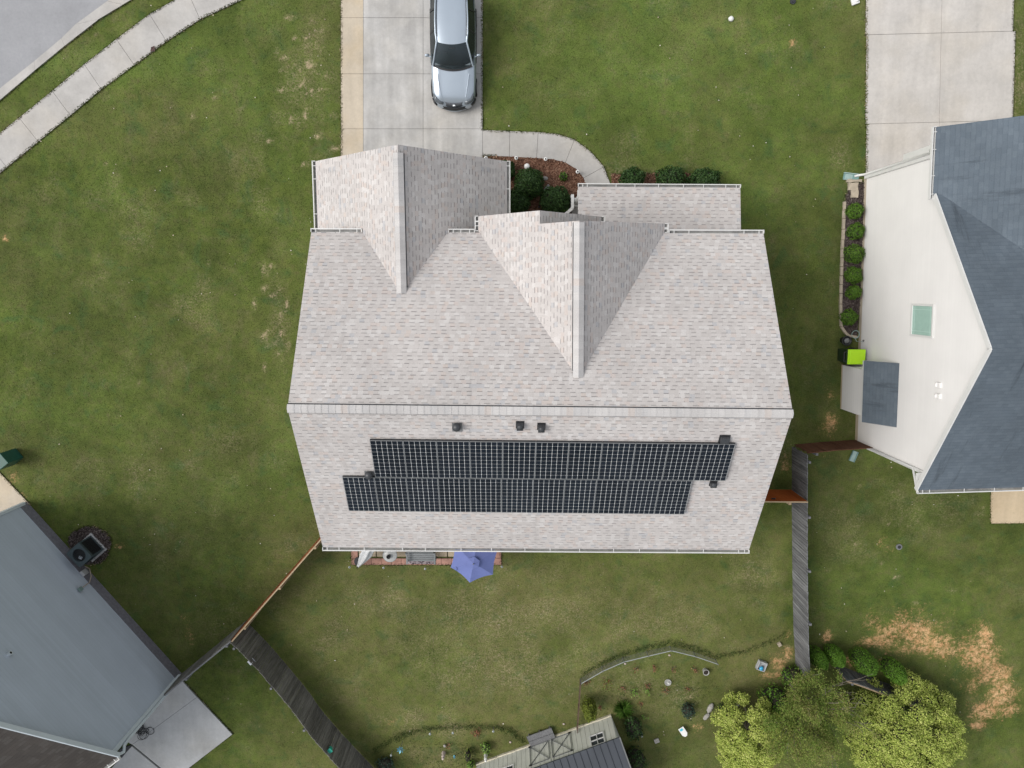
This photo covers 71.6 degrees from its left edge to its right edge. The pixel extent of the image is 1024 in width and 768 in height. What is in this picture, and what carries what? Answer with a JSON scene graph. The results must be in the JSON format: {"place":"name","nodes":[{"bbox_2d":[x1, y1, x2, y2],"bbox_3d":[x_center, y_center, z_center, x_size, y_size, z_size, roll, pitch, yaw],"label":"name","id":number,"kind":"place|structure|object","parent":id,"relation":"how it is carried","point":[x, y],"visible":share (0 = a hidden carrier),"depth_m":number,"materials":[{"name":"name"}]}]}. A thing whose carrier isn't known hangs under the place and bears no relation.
{"place":"outdoors","nodes":[
{"label":"outdoors","id":0,"kind":"place"},
{"bbox_2d":[0,0,107,87],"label":"road","id":1,"kind":"structure","parent":0,"point":[31,31],"depth_m":27.87,"materials":[{"name":"grey asphalt"}]},
{"bbox_2d":[0,0,239,172],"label":"pavement","id":2,"kind":"structure","parent":0,"point":[116,58],"depth_m":28.07,"materials":[{"name":"concrete"}]},
{"bbox_2d":[341,0,482,156],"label":"driveway","id":3,"kind":"structure","parent":0,"point":[386,97],"depth_m":28.14,"materials":[{"name":"concrete"}]},
{"bbox_2d":[424,0,480,111],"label":"parked car","id":4,"kind":"object","parent":3,"relation":"on","point":[454,55],"visible":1,"depth_m":26.90,"materials":[{"name":"silver metal"}]},
{"bbox_2d":[351,549,500,564],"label":"patio","id":5,"kind":"structure","parent":0,"point":[402,561],"depth_m":30.72,"materials":[{"name":"red brick"}]},
{"bbox_2d":[354,551,373,567],"bbox_3d":[-6.142,7.171,29.599,0.498,2.119,2.191,33,96,-4],"label":"closed parasol","id":6,"kind":"object","parent":5,"relation":"on","point":[362,558],"visible":0.67,"depth_m":29.41,"materials":[{"name":"white fabric"}]},
{"bbox_2d":[383,551,396,561],"bbox_3d":[-5.165,7.198,30.339,0.624,0.670,0.620,0,98,0],"label":"round table","id":7,"kind":"object","parent":5,"relation":"on","point":[393,554],"visible":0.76,"depth_m":30.01,"materials":[{"name":"white plastic"}]},
{"bbox_2d":[405,549,436,563],"bbox_3d":[-3.873,7.324,30.275,1.245,0.870,0.638,0,98,0],"label":"garden bench","id":8,"kind":"object","parent":5,"relation":"on","point":[407,553],"visible":0.66,"depth_m":30.30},
{"bbox_2d":[408,555,435,563],"bbox_3d":[-3.920,7.556,30.710,1.222,0.018,0.477,0,98,0],"label":"pebble mat","id":9,"kind":"object","parent":5,"relation":"on","point":[420,562],"visible":0.52,"depth_m":30.72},
{"bbox_2d":[451,552,496,581],"bbox_3d":[-1.540,6.994,29.393,1.890,2.480,1.979,0,98,0],"label":"patio umbrella","id":10,"kind":"object","parent":5,"relation":"on","point":[470,566],"visible":0.77,"depth_m":28.57,"materials":[{"name":"blue fabric"}]},
{"bbox_2d":[388,732,481,767],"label":"edge grass","id":11,"kind":"structure","parent":0,"point":[446,750],"depth_m":31.93,"materials":[{"name":"green plant"}]},
{"bbox_2d":[372,720,524,755],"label":"edge grass","id":12,"kind":"structure","parent":0,"point":[403,734],"depth_m":31.75,"materials":[{"name":"green plant"}]},
{"bbox_2d":[0,0,1023,767],"bbox_3d":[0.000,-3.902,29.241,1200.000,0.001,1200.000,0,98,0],"label":"ground","id":13,"kind":"structure","parent":0,"point":[976,662],"depth_m":30.00,"materials":[{"name":"green plant"}]},
{"bbox_2d":[0,448,22,469],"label":"wheeled bin","id":14,"kind":"object","parent":13,"relation":"on","point":[11,457],"visible":1,"depth_m":29.51,"materials":[{"name":"green plastic"}]},
{"bbox_2d":[0,473,29,511],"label":"neighbour slab","id":15,"kind":"structure","parent":13,"relation":"on","point":[10,496],"depth_m":30.35,"materials":[{"name":"beige concrete"}]},
{"bbox_2d":[0,0,130,99],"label":"kerb","id":16,"kind":"structure","parent":13,"relation":"on","point":[90,19],"depth_m":27.89,"materials":[{"name":"concrete"}]},
{"bbox_2d":[67,526,111,564],"bbox_3d":[-18.216,6.967,30.668,1.857,0.085,1.760,0,98,0],"label":"condenser bed","id":17,"kind":"object","parent":13,"relation":"on","point":[96,535],"visible":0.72,"depth_m":30.62,"materials":[{"name":"black wood"}]},
{"bbox_2d":[66,533,106,566],"bbox_3d":[-18.139,7.112,30.217,0.880,0.978,0.980,-40,96,5],"label":"air conditioner","id":18,"kind":"object","parent":17,"relation":"on","point":[87,549],"visible":1,"depth_m":29.85,"materials":[{"name":"metal"}]},
{"bbox_2d":[0,502,181,767],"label":"grey house","id":19,"kind":"structure","parent":13,"relation":"on","point":[90,673],"depth_m":27.37,"materials":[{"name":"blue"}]},
{"bbox_2d":[112,681,232,767],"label":"patio","id":20,"kind":"structure","parent":13,"relation":"on","point":[184,722],"depth_m":31.77,"materials":[{"name":"concrete"}]},
{"bbox_2d":[136,725,153,739],"bbox_3d":[-16.475,15.468,31.660,0.799,0.151,0.816,-39,96,5],"label":"cable heap","id":21,"kind":"object","parent":20,"relation":"on","point":[141,733],"visible":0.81,"depth_m":31.65,"materials":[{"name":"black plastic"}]},
{"bbox_2d":[164,621,245,695],"bbox_3d":[-13.093,11.770,30.433,3.840,1.781,0.165,-39,96,5],"label":"wooden fence","id":22,"kind":"object","parent":13,"relation":"on","point":[185,675],"visible":0.99,"depth_m":30.05,"materials":[{"name":"grey wood"}]},
{"bbox_2d":[231,537,320,641],"bbox_3d":[-8.963,7.599,29.877,0.166,1.781,8.039,41,96,-5],"label":"wooden fence","id":23,"kind":"object","parent":13,"relation":"on","point":[316,544],"visible":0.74,"depth_m":29.29,"materials":[{"name":"red wood"}]},
{"bbox_2d":[230,625,373,767],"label":"wooden fence","id":24,"kind":"object","parent":13,"relation":"on","point":[321,730],"visible":0.97,"depth_m":30.63,"materials":[{"name":"grey wood"}]},
{"bbox_2d":[374,755,394,767],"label":"shrub","id":25,"kind":"object","parent":13,"relation":"on","point":[386,762],"visible":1,"depth_m":31.60,"materials":[{"name":"green plant"}]},
{"bbox_2d":[463,746,471,763],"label":"shrub","id":26,"kind":"object","parent":13,"relation":"on","point":[467,754],"visible":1,"depth_m":31.41,"materials":[{"name":"green plant"}]},
{"bbox_2d":[480,741,491,755],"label":"shrub","id":27,"kind":"object","parent":13,"relation":"on","point":[486,747],"visible":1,"depth_m":31.56,"materials":[{"name":"green plant"}]},
{"bbox_2d":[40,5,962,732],"bbox_3d":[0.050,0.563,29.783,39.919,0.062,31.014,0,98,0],"label":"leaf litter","id":28,"kind":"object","parent":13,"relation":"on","point":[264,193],"visible":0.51,"depth_m":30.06,"materials":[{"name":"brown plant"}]},
{"bbox_2d":[483,155,584,213],"bbox_3d":[0.903,-7.318,28.755,4.294,0.100,3.701,0,98,0],"label":"mulch bed","id":29,"kind":"object","parent":13,"relation":"on","point":[558,168],"visible":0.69,"depth_m":28.58,"materials":[{"name":"brown wood"}]},
{"bbox_2d":[502,160,515,177],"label":"round shrub","id":30,"kind":"object","parent":29,"relation":"on","point":[512,169],"visible":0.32,"depth_m":28.05,"materials":[{"name":"green plant"}]},
{"bbox_2d":[510,187,530,212],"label":"round shrub","id":31,"kind":"object","parent":29,"relation":"on","point":[519,202],"visible":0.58,"depth_m":27.97,"materials":[{"name":"green plant"}]},
{"bbox_2d":[514,167,544,199],"bbox_3d":[0.668,-7.938,28.139,1.288,1.116,1.316,0,98,0],"label":"round shrub","id":32,"kind":"object","parent":29,"relation":"on","point":[528,182],"visible":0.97,"depth_m":27.92,"materials":[{"name":"green plant"}]},
{"bbox_2d":[539,185,570,212],"bbox_3d":[1.737,-7.229,28.235,1.324,1.113,1.328,0,98,0],"label":"round shrub","id":33,"kind":"object","parent":29,"relation":"on","point":[555,199],"visible":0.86,"depth_m":27.94,"materials":[{"name":"green plant"}]},
{"bbox_2d":[287,145,793,553],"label":"brick house","id":34,"kind":"structure","parent":13,"relation":"on","point":[448,296],"depth_m":22.26,"materials":[{"name":"beige"}]},
{"bbox_2d":[342,475,378,510],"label":"solar panel","id":35,"kind":"object","parent":34,"relation":"attached to","point":[360,493],"visible":1,"depth_m":23.07,"materials":[{"name":"glass"}]},
{"bbox_2d":[370,439,406,477],"bbox_3d":[-3.839,2.319,22.138,1.004,0.098,1.583,1,128,0],"label":"solar panel","id":36,"kind":"object","parent":34,"relation":"attached to","point":[388,456],"visible":1,"depth_m":22.06,"materials":[{"name":"glass"}]},
{"bbox_2d":[374,476,409,511],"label":"solar panel","id":37,"kind":"object","parent":34,"relation":"attached to","point":[392,493],"visible":1,"depth_m":23.08,"materials":[{"name":"glass"}]},
{"bbox_2d":[403,439,438,477],"bbox_3d":[-2.825,2.330,22.139,1.004,0.098,1.583,1,128,0],"label":"solar panel","id":38,"kind":"object","parent":34,"relation":"attached to","point":[421,460],"visible":1,"depth_m":22.08,"materials":[{"name":"glass"}]},
{"bbox_2d":[406,478,439,511],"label":"solar panel","id":39,"kind":"object","parent":34,"relation":"attached to","point":[423,494],"visible":1,"depth_m":23.08,"materials":[{"name":"glass"}]},
{"bbox_2d":[436,439,470,477],"bbox_3d":[-1.810,2.341,22.140,1.004,0.098,1.583,1,128,0],"label":"solar panel","id":40,"kind":"object","parent":34,"relation":"attached to","point":[453,456],"visible":1,"depth_m":22.07,"materials":[{"name":"glass"}]},
{"bbox_2d":[438,478,470,511],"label":"solar panel","id":41,"kind":"object","parent":34,"relation":"attached to","point":[454,494],"visible":1,"depth_m":23.07,"materials":[{"name":"glass"}]},
{"bbox_2d":[470,478,500,512],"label":"solar panel","id":42,"kind":"object","parent":34,"relation":"attached to","point":[485,494],"visible":1,"depth_m":23.06,"materials":[{"name":"glass"}]},
{"bbox_2d":[470,440,502,478],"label":"solar panel","id":43,"kind":"object","parent":34,"relation":"attached to","point":[486,458],"visible":1,"depth_m":22.07,"materials":[{"name":"glass"}]},
{"bbox_2d":[502,479,532,512],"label":"solar panel","id":44,"kind":"object","parent":34,"relation":"attached to","point":[517,494],"visible":1,"depth_m":23.08,"materials":[{"name":"glass"}]},
{"bbox_2d":[503,440,535,478],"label":"solar panel","id":45,"kind":"object","parent":34,"relation":"attached to","point":[518,459],"visible":1,"depth_m":22.08,"materials":[{"name":"glass"}]},
{"bbox_2d":[532,477,564,512],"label":"solar panel","id":46,"kind":"object","parent":34,"relation":"attached to","point":[548,495],"visible":1,"depth_m":23.08,"materials":[{"name":"glass"}]},
{"bbox_2d":[535,440,568,478],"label":"solar panel","id":47,"kind":"object","parent":34,"relation":"attached to","point":[551,460],"visible":1,"depth_m":22.08,"materials":[{"name":"glass"}]},
{"bbox_2d":[563,478,596,512],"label":"solar panel","id":48,"kind":"object","parent":34,"relation":"attached to","point":[579,495],"visible":1,"depth_m":23.07,"materials":[{"name":"glass"}]},
{"bbox_2d":[567,441,601,479],"bbox_3d":[2.248,2.384,22.146,1.004,0.098,1.583,1,128,0],"label":"solar panel","id":49,"kind":"object","parent":34,"relation":"attached to","point":[584,458],"visible":1,"depth_m":22.07,"materials":[{"name":"glass"}]},
{"bbox_2d":[593,480,628,513],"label":"solar panel","id":50,"kind":"object","parent":34,"relation":"attached to","point":[610,496],"visible":1,"depth_m":23.09,"materials":[{"name":"glass"}]},
{"bbox_2d":[598,441,635,479],"bbox_3d":[3.262,2.395,22.148,1.004,0.098,1.583,1,128,0],"label":"solar panel","id":51,"kind":"object","parent":34,"relation":"attached to","point":[616,461],"visible":1,"depth_m":22.08,"materials":[{"name":"glass"}]},
{"bbox_2d":[624,480,659,513],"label":"solar panel","id":52,"kind":"object","parent":34,"relation":"attached to","point":[641,496],"visible":1,"depth_m":23.08,"materials":[{"name":"glass"}]},
{"bbox_2d":[630,442,668,479],"bbox_3d":[4.276,2.405,22.149,1.004,0.098,1.583,1,128,0],"label":"solar panel","id":53,"kind":"object","parent":34,"relation":"attached to","point":[649,459],"visible":1,"depth_m":22.08,"materials":[{"name":"glass"}]},
{"bbox_2d":[654,480,691,513],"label":"solar panel","id":54,"kind":"object","parent":34,"relation":"attached to","point":[672,496],"visible":1,"depth_m":23.07,"materials":[{"name":"glass"}]},
{"bbox_2d":[662,442,701,480],"bbox_3d":[5.291,2.416,22.151,1.004,0.098,1.583,1,128,0],"label":"solar panel","id":55,"kind":"object","parent":34,"relation":"attached to","point":[682,459],"visible":1,"depth_m":22.07,"materials":[{"name":"glass"}]},
{"bbox_2d":[694,442,735,480],"bbox_3d":[6.305,2.427,22.152,1.004,0.098,1.583,1,128,0],"label":"solar panel","id":56,"kind":"object","parent":34,"relation":"attached to","point":[714,460],"visible":1,"depth_m":22.09,"materials":[{"name":"glass"}]},
{"bbox_2d":[527,726,554,745],"bbox_3d":[1.294,15.746,31.750,1.180,0.222,0.520,-21,97,3],"label":"wooden step","id":57,"kind":"object","parent":13,"relation":"on","point":[539,736],"visible":1,"depth_m":31.64,"materials":[{"name":"grey wood"}]},
{"bbox_2d":[476,714,630,767],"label":"garden shed","id":58,"kind":"structure","parent":13,"relation":"on","point":[597,743],"depth_m":30.66,"materials":[{"name":"grey wood"}]},
{"bbox_2d":[528,740,550,767],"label":"door","id":59,"kind":"structure","parent":58,"relation":"in","point":[530,764],"depth_m":30.98,"materials":[{"name":"grey wood"}]},
{"bbox_2d":[550,732,572,760],"bbox_3d":[2.152,15.780,30.924,0.985,1.570,0.047,-21,97,3],"label":"door","id":60,"kind":"structure","parent":58,"relation":"in","point":[569,733],"depth_m":30.96,"materials":[{"name":"grey wood"}]},
{"bbox_2d":[589,731,605,746],"bbox_3d":[3.659,15.249,30.454,0.660,0.760,0.050,-21,97,3],"label":"window","id":61,"kind":"structure","parent":58,"relation":"in","point":[598,738],"depth_m":30.45,"materials":[{"name":"white paint"}]},
{"bbox_2d":[576,679,580,732],"bbox_3d":[2.951,14.261,31.422,0.035,0.480,2.281,3,98,0],"label":"wire fence","id":62,"kind":"object","parent":13,"relation":"on","point":[578,706],"visible":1,"depth_m":31.35,"materials":[{"name":"grey metal"}]},
{"bbox_2d":[581,695,597,722],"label":"conical shrub","id":63,"kind":"object","parent":13,"relation":"on","point":[589,706],"visible":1,"depth_m":30.53,"materials":[{"name":"green plant"}]},
{"bbox_2d":[612,700,633,719],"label":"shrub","id":64,"kind":"object","parent":13,"relation":"on","point":[622,710],"visible":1,"depth_m":31.45,"materials":[{"name":"green plant"}]},
{"bbox_2d":[623,714,643,741],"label":"dark shrub","id":65,"kind":"object","parent":13,"relation":"on","point":[633,727],"visible":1,"depth_m":31.14,"materials":[{"name":"green plant"}]},
{"bbox_2d":[626,745,647,767],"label":"dark shrub","id":66,"kind":"object","parent":13,"relation":"on","point":[636,757],"visible":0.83,"depth_m":31.23,"materials":[{"name":"green plant"}]},
{"bbox_2d":[580,646,718,684],"bbox_3d":[5.937,12.194,31.146,6.054,0.480,0.958,-9,98,1],"label":"wire fence","id":67,"kind":"object","parent":13,"relation":"on","point":[602,670],"visible":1,"depth_m":31.04,"materials":[{"name":"grey metal"}]},
{"bbox_2d":[611,173,691,183],"bbox_3d":[6.226,-8.014,28.662,4.451,0.100,1.006,0,98,0],"label":"porch bed","id":68,"kind":"object","parent":13,"relation":"on","point":[618,175],"visible":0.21,"depth_m":28.61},
{"bbox_2d":[618,166,646,183],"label":"porch shrub","id":69,"kind":"object","parent":68,"relation":"on","point":[632,175],"visible":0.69,"depth_m":27.82,"materials":[{"name":"green plant"}]},
{"bbox_2d":[654,165,689,183],"bbox_3d":[6.337,-8.090,28.131,1.456,1.093,1.164,0,98,0],"label":"porch shrub","id":70,"kind":"object","parent":68,"relation":"on","point":[672,175],"visible":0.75,"depth_m":27.84,"materials":[{"name":"green plant"}]},
{"bbox_2d":[685,167,721,185],"bbox_3d":[7.588,-8.089,28.137,1.424,1.081,0.985,0,98,0],"label":"porch shrub","id":71,"kind":"object","parent":68,"relation":"on","point":[705,176],"visible":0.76,"depth_m":27.85,"materials":[{"name":"green plant"}]},
{"bbox_2d":[680,701,695,720],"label":"shrub","id":72,"kind":"object","parent":13,"relation":"on","point":[687,711],"visible":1,"depth_m":31.23,"materials":[{"name":"green plant"}]},
{"bbox_2d":[710,690,787,767],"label":"yellow green tree","id":73,"kind":"object","parent":13,"relation":"on","point":[737,750],"visible":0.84,"depth_m":29.92,"materials":[{"name":"green plant"}]},
{"bbox_2d":[755,659,767,671],"bbox_3d":[10.997,12.430,31.299,0.370,0.220,0.431,20,97,-3],"label":"plastic tub","id":74,"kind":"object","parent":13,"relation":"on","point":[761,665],"visible":1,"depth_m":31.27,"materials":[{"name":"white plastic"}]},
{"bbox_2d":[756,682,789,713],"bbox_3d":[11.448,13.741,30.922,1.677,1.334,1.409,0,98,0],"label":"dark shrub","id":75,"kind":"object","parent":13,"relation":"on","point":[772,694],"visible":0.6,"depth_m":30.70,"materials":[{"name":"green plant"}]},
{"bbox_2d":[765,489,807,504],"bbox_3d":[9.990,4.641,29.473,3.880,1.800,0.223,0,98,0],"label":"wooden fence","id":76,"kind":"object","parent":13,"relation":"on","point":[788,497],"depth_m":29.16,"materials":[{"name":"orange wood"}]},
{"bbox_2d":[776,664,802,685],"bbox_3d":[12.246,12.722,30.846,1.307,1.236,0.922,0,98,0],"label":"leafy shrub","id":77,"kind":"object","parent":13,"relation":"on","point":[786,673],"visible":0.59,"depth_m":30.77,"materials":[{"name":"green plant"}]},
{"bbox_2d":[792,447,812,675],"bbox_3d":[12.230,7.639,29.953,0.212,1.641,9.878,-4,98,1],"label":"wooden fence","id":78,"kind":"object","parent":13,"relation":"on","point":[801,570],"visible":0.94,"depth_m":29.85,"materials":[{"name":"grey wood"}]},
{"bbox_2d":[809,645,828,670],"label":"clipped shrub","id":79,"kind":"object","parent":13,"relation":"on","point":[819,659],"visible":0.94,"depth_m":30.21,"materials":[{"name":"green plant"}]},
{"bbox_2d":[754,666,891,767],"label":"olive tree","id":80,"kind":"object","parent":13,"relation":"on","point":[797,705],"visible":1,"depth_m":28.57,"materials":[{"name":"green plant"}]},
{"bbox_2d":[794,440,872,455],"bbox_3d":[13.260,2.604,29.311,2.592,1.581,0.152,-6,98,1],"label":"wooden fence","id":81,"kind":"object","parent":13,"relation":"on","point":[815,448],"visible":1,"depth_m":29.22,"materials":[{"name":"brown wood"}]},
{"bbox_2d":[823,643,845,667],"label":"clipped shrub","id":82,"kind":"object","parent":13,"relation":"on","point":[835,656],"visible":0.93,"depth_m":30.23,"materials":[{"name":"green plant"}]},
{"bbox_2d":[840,336,851,345],"bbox_3d":[13.764,-1.798,29.340,0.410,0.360,0.410,0,98,0],"label":"planter","id":83,"kind":"object","parent":13,"relation":"on","point":[846,340],"visible":1,"depth_m":29.19,"materials":[{"name":"black plastic"}]},
{"bbox_2d":[839,202,857,337],"bbox_3d":[13.581,-4.596,29.098,0.678,0.100,5.599,-8,98,1],"label":"bed edging","id":84,"kind":"object","parent":13,"relation":"on","point":[841,268],"visible":0.96,"depth_m":29.05,"materials":[{"name":"stone"}]},
{"bbox_2d":[843,172,858,179],"bbox_3d":[13.667,-8.343,28.590,0.651,0.095,0.288,7,98,-1],"label":"splash block","id":85,"kind":"object","parent":13,"relation":"on","point":[847,175],"depth_m":28.59,"materials":[{"name":"teal plastic"}]},
{"bbox_2d":[837,348,865,363],"bbox_3d":[13.795,-1.157,29.059,0.831,1.084,0.600,0,98,0],"label":"wheeled bin","id":86,"kind":"object","parent":13,"relation":"on","point":[851,356],"visible":0.94,"depth_m":28.55,"materials":[{"name":"green plastic"}]},
{"bbox_2d":[840,182,864,335],"bbox_3d":[13.899,-5.021,29.061,0.905,0.100,6.292,0,98,0],"label":"side bed","id":87,"kind":"object","parent":13,"relation":"on","point":[850,243],"visible":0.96,"depth_m":29.05,"materials":[{"name":"brown wood"}]},
{"bbox_2d":[838,308,858,325],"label":"box shrub","id":88,"kind":"object","parent":87,"relation":"on","point":[850,317],"visible":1,"depth_m":28.89,"materials":[{"name":"green plant"}]},
{"bbox_2d":[847,182,858,189],"bbox_3d":[13.756,-7.971,28.642,0.400,0.110,0.303,0,98,0],"label":"stepping stone","id":89,"kind":"object","parent":87,"relation":"on","point":[852,186],"visible":1,"depth_m":28.59,"materials":[{"name":"beige stone"}]},
{"bbox_2d":[844,266,862,284],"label":"box shrub","id":90,"kind":"object","parent":87,"relation":"on","point":[852,274],"visible":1,"depth_m":28.68,"materials":[{"name":"green plant"}]},
{"bbox_2d":[845,285,861,299],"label":"box shrub","id":91,"kind":"object","parent":87,"relation":"on","point":[853,292],"visible":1,"depth_m":28.77,"materials":[{"name":"green plant"}]},
{"bbox_2d":[844,202,863,218],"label":"box shrub","id":92,"kind":"object","parent":87,"relation":"on","point":[855,210],"visible":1,"depth_m":28.33,"materials":[{"name":"green plant"}]},
{"bbox_2d":[843,243,865,263],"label":"box shrub","id":93,"kind":"object","parent":87,"relation":"on","point":[855,253],"visible":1,"depth_m":28.57,"materials":[{"name":"green plant"}]},
{"bbox_2d":[845,222,864,239],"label":"box shrub","id":94,"kind":"object","parent":87,"relation":"on","point":[856,231],"visible":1,"depth_m":28.45,"materials":[{"name":"green plant"}]},
{"bbox_2d":[849,450,858,461],"bbox_3d":[14.484,3.068,30.113,0.245,0.095,0.460,20,97,-3],"label":"splash block","id":95,"kind":"object","parent":13,"relation":"on","point":[853,456],"depth_m":30.11,"materials":[{"name":"grey concrete"}]},
{"bbox_2d":[848,646,879,676],"bbox_3d":[15.080,11.889,30.402,1.004,1.875,1.004,0,98,0],"label":"clipped shrub","id":96,"kind":"object","parent":13,"relation":"on","point":[864,662],"visible":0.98,"depth_m":30.05,"materials":[{"name":"green plant"}]},
{"bbox_2d":[834,667,933,713],"bbox_3d":[16.294,13.335,30.839,4.618,1.391,0.188,22,97,-3],"label":"wooden fence","id":97,"kind":"object","parent":13,"relation":"on","point":[848,674],"visible":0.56,"depth_m":30.64,"materials":[{"name":"grey wood"}]},
{"bbox_2d":[878,655,907,685],"bbox_3d":[16.362,12.296,30.488,0.905,1.811,0.927,0,98,0],"label":"clipped shrub","id":98,"kind":"object","parent":13,"relation":"on","point":[892,669],"visible":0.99,"depth_m":30.16,"materials":[{"name":"green plant"}]},
{"bbox_2d":[831,667,968,767],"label":"yellow green tree","id":99,"kind":"object","parent":13,"relation":"on","point":[943,748],"visible":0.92,"depth_m":29.47,"materials":[{"name":"green plant"}]},
{"bbox_2d":[840,116,1023,493],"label":"gabled house","id":100,"kind":"structure","parent":13,"relation":"on","point":[932,390],"depth_m":23.74,"materials":[{"name":"beige"}]},
{"bbox_2d":[909,304,934,337],"bbox_3d":[14.354,-2.221,24.834,0.080,1.380,1.154,-2,98,0],"label":"window","id":101,"kind":"structure","parent":100,"relation":"in","point":[922,316],"depth_m":24.80,"materials":[{"name":"green glass"}]},
{"bbox_2d":[990,489,1023,523],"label":"neighbour patio","id":102,"kind":"structure","parent":13,"relation":"on","point":[1007,506],"depth_m":30.41,"materials":[{"name":"concrete"}]},
{"bbox_2d":[483,130,609,184],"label":"garden path","id":103,"kind":"structure","parent":0,"point":[577,156],"depth_m":28.46,"materials":[{"name":"concrete"}]},
{"bbox_2d":[567,666,711,724],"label":"edge grass","id":104,"kind":"structure","parent":0,"point":[645,696],"depth_m":31.57,"materials":[{"name":"green plant"}]},
{"bbox_2d":[581,632,786,677],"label":"edge grass","id":105,"kind":"structure","parent":0,"point":[628,652],"depth_m":31.26,"materials":[{"name":"green plant"}]},
{"bbox_2d":[865,0,1015,172],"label":"neighbour driveway","id":106,"kind":"structure","parent":0,"point":[932,63],"depth_m":28.06,"materials":[{"name":"concrete"}]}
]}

